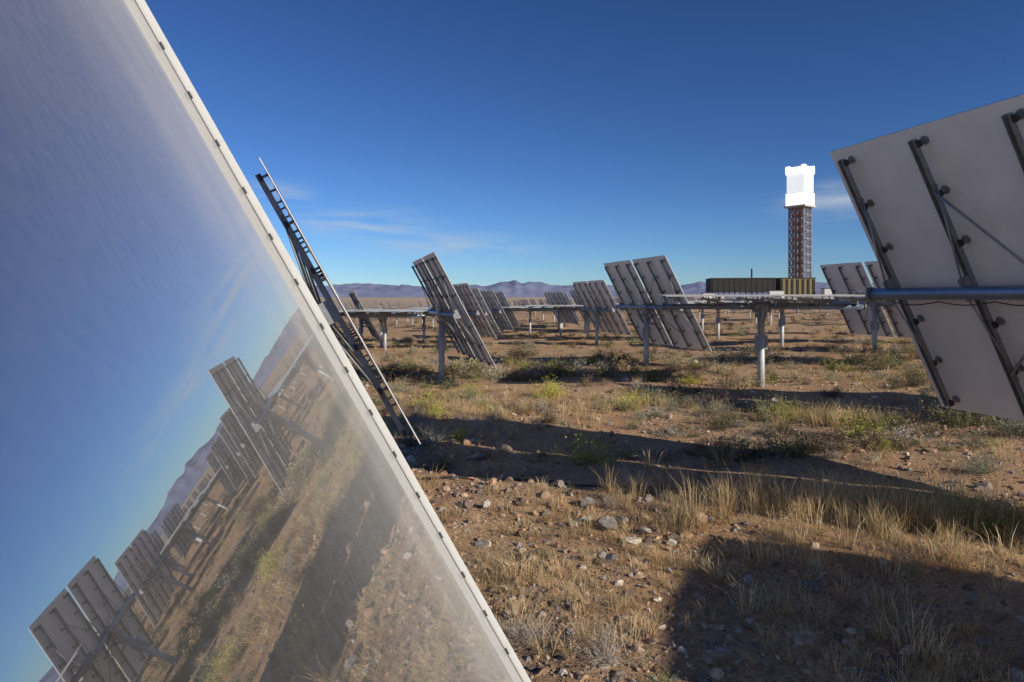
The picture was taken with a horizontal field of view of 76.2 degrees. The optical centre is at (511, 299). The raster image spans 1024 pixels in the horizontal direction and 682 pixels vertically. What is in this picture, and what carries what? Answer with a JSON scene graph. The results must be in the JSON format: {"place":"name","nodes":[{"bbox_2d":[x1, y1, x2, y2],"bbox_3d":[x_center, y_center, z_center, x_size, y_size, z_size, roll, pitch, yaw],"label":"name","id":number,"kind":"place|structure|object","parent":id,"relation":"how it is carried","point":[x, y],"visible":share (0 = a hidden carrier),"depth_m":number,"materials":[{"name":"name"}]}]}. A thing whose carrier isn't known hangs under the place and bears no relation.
{"place":"outdoors","nodes":[
{"label":"outdoors","id":0,"kind":"place"},
{"bbox_2d":[145,0,1023,287],"label":"sky","id":1,"kind":"structure","parent":0,"point":[551,142],"materials":[{"name":"blue"}]},
{"bbox_2d":[316,280,874,296],"bbox_3d":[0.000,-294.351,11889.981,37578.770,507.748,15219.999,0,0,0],"label":"mountains","id":2,"kind":"structure","parent":0,"point":[514,288],"depth_m":16609.46,"materials":[{"name":"stone"}]},
{"bbox_2d":[336,296,884,327],"bbox_3d":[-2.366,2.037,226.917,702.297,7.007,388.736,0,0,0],"label":"heliostat field","id":3,"kind":"structure","parent":0,"point":[524,303],"depth_m":137.67,"materials":[{"name":"metal"}]},
{"bbox_2d":[318,297,1023,681],"bbox_3d":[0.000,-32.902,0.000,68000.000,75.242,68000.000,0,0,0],"label":"ground","id":4,"kind":"structure","parent":0,"point":[826,539],"depth_m":6.58,"materials":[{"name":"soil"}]},
{"bbox_2d":[0,0,530,681],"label":"heliostat","id":5,"kind":"object","parent":4,"relation":"on","point":[206,472],"visible":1,"depth_m":0.21,"materials":[{"name":"metal"}]},
{"bbox_2d":[255,157,420,443],"bbox_3d":[-2.344,0.802,8.821,1.647,4.403,4.620,0,0,-15],"label":"heliostat","id":6,"kind":"object","parent":4,"relation":"on","point":[330,311],"visible":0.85,"depth_m":6.79,"materials":[{"name":"metal"}]},
{"bbox_2d":[349,291,380,347],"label":"heliostat","id":7,"kind":"object","parent":4,"relation":"on","point":[368,323],"visible":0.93,"depth_m":39.11,"materials":[{"name":"mirror"}]},
{"bbox_2d":[340,309,427,349],"bbox_3d":[-7.001,2.113,35.996,4.620,3.124,3.300,0,0,10],"label":"heliostat","id":8,"kind":"object","parent":4,"relation":"on","point":[384,314],"visible":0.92,"depth_m":35.84,"materials":[{"name":"metal"}]},
{"bbox_2d":[373,392,410,412],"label":"green shrub","id":9,"kind":"object","parent":4,"relation":"on","point":[394,406],"visible":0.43,"depth_m":13.15,"materials":[{"name":"green plant"}]},
{"bbox_2d":[379,361,414,377],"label":"green shrub","id":10,"kind":"object","parent":4,"relation":"on","point":[394,370],"visible":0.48,"depth_m":20.00,"materials":[{"name":"green plant"}]},
{"bbox_2d":[392,310,435,341],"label":"heliostat","id":11,"kind":"object","parent":4,"relation":"on","point":[424,325],"visible":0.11,"depth_m":45.92,"materials":[{"name":"metal"}]},
{"bbox_2d":[397,403,445,423],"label":"dry shrub","id":12,"kind":"object","parent":4,"relation":"on","point":[415,419],"visible":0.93,"depth_m":11.70,"materials":[{"name":"brown plant"}]},
{"bbox_2d":[406,422,453,446],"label":"dry shrub","id":13,"kind":"object","parent":4,"relation":"on","point":[432,437],"visible":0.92,"depth_m":9.88,"materials":[{"name":"grey plant"}]},
{"bbox_2d":[421,400,457,417],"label":"green shrub","id":14,"kind":"object","parent":4,"relation":"on","point":[437,408],"visible":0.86,"depth_m":12.19,"materials":[{"name":"green plant"}]},
{"bbox_2d":[411,251,496,381],"bbox_3d":[-1.784,1.010,18.491,1.647,4.403,4.620,0,0,-15],"label":"heliostat","id":15,"kind":"object","parent":4,"relation":"on","point":[450,311],"visible":1,"depth_m":18.07,"materials":[{"name":"mirror"}]},
{"bbox_2d":[444,422,479,440],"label":"green shrub","id":16,"kind":"object","parent":4,"relation":"on","point":[461,434],"visible":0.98,"depth_m":10.00,"materials":[{"name":"green plant"}]},
{"bbox_2d":[450,380,488,398],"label":"green shrub","id":17,"kind":"object","parent":4,"relation":"on","point":[466,389],"visible":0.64,"depth_m":15.19,"materials":[{"name":"green plant"}]},
{"bbox_2d":[441,411,498,432],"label":"dry shrub","id":18,"kind":"object","parent":4,"relation":"on","point":[476,424],"visible":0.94,"depth_m":10.58,"materials":[{"name":"brown plant"}]},
{"bbox_2d":[452,283,496,343],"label":"heliostat","id":19,"kind":"object","parent":4,"relation":"on","point":[469,301],"visible":0.69,"depth_m":34.98,"materials":[{"name":"mirror"}]},
{"bbox_2d":[471,288,501,335],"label":"heliostat","id":20,"kind":"object","parent":4,"relation":"on","point":[485,310],"visible":0.33,"depth_m":40.31,"materials":[{"name":"mirror"}]},
{"bbox_2d":[482,500,490,507],"bbox_3d":[-0.261,2.032,6.489,0.080,0.076,0.076,0,0,-43],"label":"boulder","id":21,"kind":"object","parent":4,"relation":"on","point":[486,503],"visible":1,"depth_m":6.47,"materials":[{"name":"stone"}]},
{"bbox_2d":[480,290,513,329],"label":"heliostat","id":22,"kind":"object","parent":4,"relation":"on","point":[494,306],"visible":0.77,"depth_m":48.54,"materials":[{"name":"metal"}]},
{"bbox_2d":[494,292,519,331],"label":"heliostat","id":23,"kind":"object","parent":4,"relation":"on","point":[511,317],"visible":0.59,"depth_m":55.83,"materials":[{"name":"mirror"}]},
{"bbox_2d":[495,340,531,363],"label":"green shrub","id":24,"kind":"object","parent":4,"relation":"on","point":[517,355],"visible":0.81,"depth_m":23.89,"materials":[{"name":"green plant"}]},
{"bbox_2d":[502,306,552,333],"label":"heliostat","id":25,"kind":"object","parent":4,"relation":"on","point":[529,313],"visible":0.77,"depth_m":53.88,"materials":[{"name":"metal"}]},
{"bbox_2d":[523,395,560,413],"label":"dry shrub","id":26,"kind":"object","parent":4,"relation":"on","point":[541,406],"visible":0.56,"depth_m":12.18,"materials":[{"name":"grey plant"}]},
{"bbox_2d":[499,604,594,649],"bbox_3d":[0.173,1.877,3.761,0.648,0.275,0.467,0,0,0],"label":"dry shrub","id":27,"kind":"object","parent":4,"relation":"on","point":[532,633],"visible":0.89,"depth_m":3.75,"materials":[{"name":"beige plant"}]},
{"bbox_2d":[524,374,570,398],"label":"green shrub","id":28,"kind":"object","parent":4,"relation":"on","point":[555,392],"visible":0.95,"depth_m":14.74,"materials":[{"name":"green plant"}]},
{"bbox_2d":[379,388,724,426],"bbox_3d":[-0.149,2.000,12.558,8.819,0.613,3.299,0,0,0],"label":"tall grass clump","id":29,"kind":"object","parent":4,"relation":"on","point":[387,423],"visible":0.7,"depth_m":12.51,"materials":[{"name":"beige plant"}]},
{"bbox_2d":[532,354,576,376],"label":"green shrub","id":30,"kind":"object","parent":4,"relation":"on","point":[560,374],"visible":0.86,"depth_m":18.96,"materials":[{"name":"green plant"}]},
{"bbox_2d":[528,305,583,335],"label":"heliostat","id":31,"kind":"object","parent":4,"relation":"on","point":[560,319],"visible":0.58,"depth_m":46.97,"materials":[{"name":"metal"}]},
{"bbox_2d":[544,292,577,329],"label":"heliostat","id":32,"kind":"object","parent":4,"relation":"on","point":[556,298],"visible":0.7,"depth_m":59.67,"materials":[{"name":"mirror"}]},
{"bbox_2d":[563,293,579,326],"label":"heliostat","id":33,"kind":"object","parent":4,"relation":"on","point":[570,303],"visible":0.09,"depth_m":66.00,"materials":[{"name":"metal"}]},
{"bbox_2d":[570,290,591,329],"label":"heliostat","id":34,"kind":"object","parent":4,"relation":"on","point":[575,296],"visible":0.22,"depth_m":57.11,"materials":[{"name":"metal"}]},
{"bbox_2d":[553,305,623,338],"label":"heliostat","id":35,"kind":"object","parent":4,"relation":"on","point":[575,310],"visible":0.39,"depth_m":43.02,"materials":[{"name":"metal"}]},
{"bbox_2d":[573,280,631,344],"bbox_3d":[4.866,1.171,35.989,1.673,4.398,4.620,0,0,-15],"label":"heliostat","id":36,"kind":"object","parent":4,"relation":"on","point":[599,305],"visible":0.99,"depth_m":35.71,"materials":[{"name":"mirror"}]},
{"bbox_2d":[595,516,617,530],"bbox_3d":[0.828,1.970,5.749,0.226,0.135,0.104,0,0,33],"label":"boulder","id":37,"kind":"object","parent":4,"relation":"on","point":[609,522],"visible":0.94,"depth_m":5.72,"materials":[{"name":"stone"}]},
{"bbox_2d":[595,492,624,511],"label":"dry shrub","id":38,"kind":"object","parent":4,"relation":"on","point":[614,506],"visible":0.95,"depth_m":6.19,"materials":[{"name":"brown plant"}]},
{"bbox_2d":[563,612,661,678],"bbox_3d":[0.511,1.825,3.407,0.582,0.337,0.642,0,0,17],"label":"dry shrub","id":39,"kind":"object","parent":4,"relation":"on","point":[610,654],"visible":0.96,"depth_m":3.45,"materials":[{"name":"beige plant"}]},
{"bbox_2d":[598,358,629,374],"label":"green shrub","id":40,"kind":"object","parent":4,"relation":"on","point":[615,368],"visible":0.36,"depth_m":19.49,"materials":[{"name":"green plant"}]},
{"bbox_2d":[617,516,624,523],"bbox_3d":[0.985,1.983,5.895,0.065,0.057,0.173,0,0,0],"label":"boulder","id":41,"kind":"object","parent":4,"relation":"on","point":[621,518],"visible":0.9,"depth_m":5.86,"materials":[{"name":"stone"}]},
{"bbox_2d":[615,394,640,410],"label":"green shrub","id":42,"kind":"object","parent":4,"relation":"on","point":[635,406],"visible":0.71,"depth_m":12.54,"materials":[{"name":"green plant"}]},
{"bbox_2d":[333,309,923,384],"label":"desert scrub","id":43,"kind":"object","parent":4,"relation":"on","point":[522,377],"visible":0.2,"depth_m":22.89,"materials":[{"name":"green plant"}]},
{"bbox_2d":[588,462,670,493],"bbox_3d":[1.212,1.883,6.735,1.005,0.515,0.843,0,0,17],"label":"dry shrub","id":44,"kind":"object","parent":4,"relation":"on","point":[630,487],"visible":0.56,"depth_m":6.80,"materials":[{"name":"brown plant"}]},
{"bbox_2d":[611,382,651,404],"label":"green shrub","id":45,"kind":"object","parent":4,"relation":"on","point":[632,396],"visible":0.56,"depth_m":13.29,"materials":[{"name":"green plant"}]},
{"bbox_2d":[625,537,641,543],"bbox_3d":[1.018,2.012,5.446,0.108,0.055,0.157,0,0,44],"label":"boulder","id":46,"kind":"object","parent":4,"relation":"on","point":[630,539],"visible":0.82,"depth_m":5.42,"materials":[{"name":"stone"}]},
{"bbox_2d":[623,374,661,390],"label":"dry shrub","id":47,"kind":"object","parent":4,"relation":"on","point":[634,385],"visible":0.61,"depth_m":15.51,"materials":[{"name":"grey plant"}]},
{"bbox_2d":[639,527,650,533],"bbox_3d":[1.145,1.982,5.601,0.076,0.071,0.128,0,0,-37],"label":"boulder","id":48,"kind":"object","parent":4,"relation":"on","point":[644,529],"visible":0.96,"depth_m":5.58,"materials":[{"name":"stone"}]},
{"bbox_2d":[625,360,671,381],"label":"green shrub","id":49,"kind":"object","parent":4,"relation":"on","point":[651,378],"visible":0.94,"depth_m":17.12,"materials":[{"name":"green plant"}]},
{"bbox_2d":[625,660,687,681],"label":"green shrub","id":50,"kind":"object","parent":4,"relation":"on","point":[654,680],"visible":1,"depth_m":3.14,"materials":[{"name":"green plant"}]},
{"bbox_2d":[642,440,670,458],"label":"dry shrub","id":51,"kind":"object","parent":4,"relation":"on","point":[656,452],"visible":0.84,"depth_m":8.59,"materials":[{"name":"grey plant"}]},
{"bbox_2d":[604,255,711,364],"bbox_3d":[4.716,0.862,21.991,1.647,4.403,4.620,0,0,-15],"label":"heliostat","id":52,"kind":"object","parent":4,"relation":"on","point":[657,276],"visible":1,"depth_m":21.66,"materials":[{"name":"metal"}]},
{"bbox_2d":[637,402,680,418],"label":"dry shrub","id":53,"kind":"object","parent":4,"relation":"on","point":[653,412],"visible":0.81,"depth_m":11.79,"materials":[{"name":"grey plant"}]},
{"bbox_2d":[666,539,676,545],"bbox_3d":[1.305,1.984,5.351,0.091,0.066,0.077,0,0,0],"label":"boulder","id":54,"kind":"object","parent":4,"relation":"on","point":[672,541],"visible":0.88,"depth_m":5.32,"materials":[{"name":"stone"}]},
{"bbox_2d":[343,318,1023,681],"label":"dry grass","id":55,"kind":"structure","parent":4,"relation":"on","point":[925,654],"depth_m":4.59,"materials":[{"name":"beige plant"}]},
{"bbox_2d":[349,336,1023,470],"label":"desert scrub","id":56,"kind":"object","parent":4,"relation":"on","point":[956,420],"visible":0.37,"depth_m":10.30,"materials":[{"name":"green plant"}]},
{"bbox_2d":[670,373,705,383],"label":"green shrub","id":57,"kind":"object","parent":4,"relation":"on","point":[684,379],"visible":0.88,"depth_m":16.51,"materials":[{"name":"green plant"}]},
{"bbox_2d":[671,360,711,382],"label":"green shrub","id":58,"kind":"object","parent":4,"relation":"on","point":[696,374],"visible":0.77,"depth_m":17.29,"materials":[{"name":"green plant"}]},
{"bbox_2d":[360,343,1023,681],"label":"stones","id":59,"kind":"object","parent":4,"relation":"on","point":[717,673],"visible":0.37,"depth_m":4.86,"materials":[{"name":"grey stone"}]},
{"bbox_2d":[696,302,732,330],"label":"heliostat","id":60,"kind":"object","parent":4,"relation":"on","point":[702,316],"visible":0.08,"depth_m":47.94,"materials":[{"name":"metal"}]},
{"bbox_2d":[416,476,1015,517],"bbox_3d":[3.049,1.956,6.474,12.429,0.407,0.308,0,0,15],"label":"cable","id":61,"kind":"object","parent":4,"relation":"on","point":[573,484],"visible":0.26,"depth_m":7.22,"materials":[{"name":"grey rubber"}]},
{"bbox_2d":[700,466,735,485],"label":"dry shrub","id":62,"kind":"object","parent":4,"relation":"on","point":[720,478],"visible":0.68,"depth_m":7.20,"materials":[{"name":"beige plant"}]},
{"bbox_2d":[703,647,734,659],"bbox_3d":[1.115,1.905,3.518,0.167,0.079,0.068,0,0,8],"label":"boulder","id":63,"kind":"object","parent":4,"relation":"on","point":[718,653],"visible":1,"depth_m":3.50,"materials":[{"name":"stone"}]},
{"bbox_2d":[688,301,751,338],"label":"heliostat","id":64,"kind":"object","parent":4,"relation":"on","point":[718,320],"visible":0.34,"depth_m":37.92,"materials":[{"name":"metal"}]},
{"bbox_2d":[705,278,775,298],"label":"air cooled condenser","id":65,"kind":"object","parent":4,"relation":"on","point":[740,285],"visible":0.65,"depth_m":602.44,"materials":[{"name":"brown"}]},
{"bbox_2d":[730,393,756,409],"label":"dry shrub","id":66,"kind":"object","parent":4,"relation":"on","point":[743,403],"visible":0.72,"depth_m":12.47,"materials":[{"name":"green plant"}]},
{"bbox_2d":[724,347,768,363],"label":"green shrub","id":67,"kind":"object","parent":4,"relation":"on","point":[744,359],"visible":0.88,"depth_m":20.90,"materials":[{"name":"green plant"}]},
{"bbox_2d":[702,288,831,300],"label":"plant equipment","id":68,"kind":"object","parent":4,"relation":"on","point":[823,291],"visible":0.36,"depth_m":585.41,"materials":[{"name":"grey metal"}]},
{"bbox_2d":[660,294,884,386],"bbox_3d":[5.949,1.421,15.596,4.620,3.124,3.300,0,0,10],"label":"heliostat","id":69,"kind":"object","parent":4,"relation":"on","point":[760,307],"visible":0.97,"depth_m":15.50,"materials":[{"name":"metal"}]},
{"bbox_2d":[738,390,820,423],"bbox_3d":[4.410,1.802,10.913,1.108,0.634,1.212,0,0,-42],"label":"green shrub","id":70,"kind":"object","parent":4,"relation":"on","point":[779,409],"visible":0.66,"depth_m":10.84,"materials":[{"name":"green plant"}]},
{"bbox_2d":[728,298,833,345],"bbox_3d":[12.399,1.457,29.996,4.620,3.124,3.300,0,0,10],"label":"heliostat","id":71,"kind":"object","parent":4,"relation":"on","point":[781,322],"visible":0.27,"depth_m":29.93,"materials":[{"name":"metal"}]},
{"bbox_2d":[754,417,814,440],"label":"green shrub","id":72,"kind":"object","parent":4,"relation":"on","point":[782,429],"visible":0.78,"depth_m":9.55,"materials":[{"name":"green plant"}]},
{"bbox_2d":[766,393,802,415],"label":"green shrub","id":73,"kind":"object","parent":4,"relation":"on","point":[788,406],"visible":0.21,"depth_m":11.63,"materials":[{"name":"green plant"}]},
{"bbox_2d":[776,277,815,297],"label":"turbine hall","id":74,"kind":"structure","parent":4,"relation":"on","point":[797,285],"depth_m":594.24,"materials":[{"name":"brown metal"}]},
{"bbox_2d":[784,164,815,277],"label":"solar tower","id":75,"kind":"structure","parent":4,"relation":"on","point":[800,196],"depth_m":668.06,"materials":[{"name":"grey metal"}]},
{"bbox_2d":[588,452,1023,544],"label":"tall grass clump","id":76,"kind":"object","parent":4,"relation":"on","point":[777,501],"visible":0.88,"depth_m":5.69,"materials":[{"name":"beige plant"}]},
{"bbox_2d":[614,492,1023,636],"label":"tall grass clump","id":77,"kind":"object","parent":4,"relation":"on","point":[882,529],"visible":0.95,"depth_m":4.80,"materials":[{"name":"beige plant"}]},
{"bbox_2d":[745,394,898,429],"bbox_3d":[5.221,1.793,10.692,2.527,0.540,1.977,0,0,-19],"label":"tall grass clump","id":78,"kind":"object","parent":4,"relation":"on","point":[819,413],"visible":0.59,"depth_m":10.61,"materials":[{"name":"beige plant"}]},
{"bbox_2d":[818,383,852,398],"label":"green shrub","id":79,"kind":"object","parent":4,"relation":"on","point":[832,394],"visible":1,"depth_m":13.38,"materials":[{"name":"green plant"}]},
{"bbox_2d":[820,261,910,351],"bbox_3d":[14.166,0.751,25.191,1.647,4.403,4.620,0,0,-15],"label":"heliostat","id":80,"kind":"object","parent":4,"relation":"on","point":[871,319],"visible":0.52,"depth_m":25.77,"materials":[{"name":"metal"}]},
{"bbox_2d":[847,291,894,305],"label":"heliostat","id":81,"kind":"object","parent":4,"relation":"on","point":[887,301],"visible":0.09,"depth_m":18.83,"materials":[{"name":"metal"}]},
{"bbox_2d":[858,346,904,369],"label":"green shrub","id":82,"kind":"object","parent":4,"relation":"on","point":[889,364],"visible":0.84,"depth_m":18.39,"materials":[{"name":"green plant"}]},
{"bbox_2d":[864,502,925,529],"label":"green shrub","id":83,"kind":"object","parent":4,"relation":"on","point":[898,514],"visible":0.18,"depth_m":5.58,"materials":[{"name":"green plant"}]},
{"bbox_2d":[885,364,930,383],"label":"green shrub","id":84,"kind":"object","parent":4,"relation":"on","point":[905,369],"visible":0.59,"depth_m":15.01,"materials":[{"name":"green plant"}]},
{"bbox_2d":[897,338,920,358],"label":"green shrub","id":85,"kind":"object","parent":4,"relation":"on","point":[915,354],"visible":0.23,"depth_m":21.04,"materials":[{"name":"green plant"}]},
{"bbox_2d":[830,94,1023,420],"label":"heliostat","id":86,"kind":"object","parent":4,"relation":"on","point":[938,204],"visible":1,"depth_m":6.50,"materials":[{"name":"metal"}]},
{"bbox_2d":[896,483,1021,540],"bbox_3d":[3.685,1.753,5.459,0.806,0.461,0.881,0,0,-42],"label":"green shrub","id":87,"kind":"object","parent":4,"relation":"on","point":[968,518],"visible":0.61,"depth_m":5.38,"materials":[{"name":"green plant"}]},
{"bbox_2d":[947,447,1011,474],"bbox_3d":[5.201,1.785,7.249,0.604,0.346,0.661,0,0,40],"label":"green shrub","id":88,"kind":"object","parent":4,"relation":"on","point":[980,469],"visible":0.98,"depth_m":7.19,"materials":[{"name":"green plant"}]},
{"bbox_2d":[948,480,1023,535],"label":"green shrub","id":89,"kind":"object","parent":4,"relation":"on","point":[1010,517],"visible":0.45,"depth_m":5.45,"materials":[{"name":"green plant"}]},
{"bbox_2d":[977,416,1023,441],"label":"green shrub","id":90,"kind":"object","parent":4,"relation":"on","point":[1018,429],"visible":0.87,"depth_m":8.77,"materials":[{"name":"green plant"}]}
]}

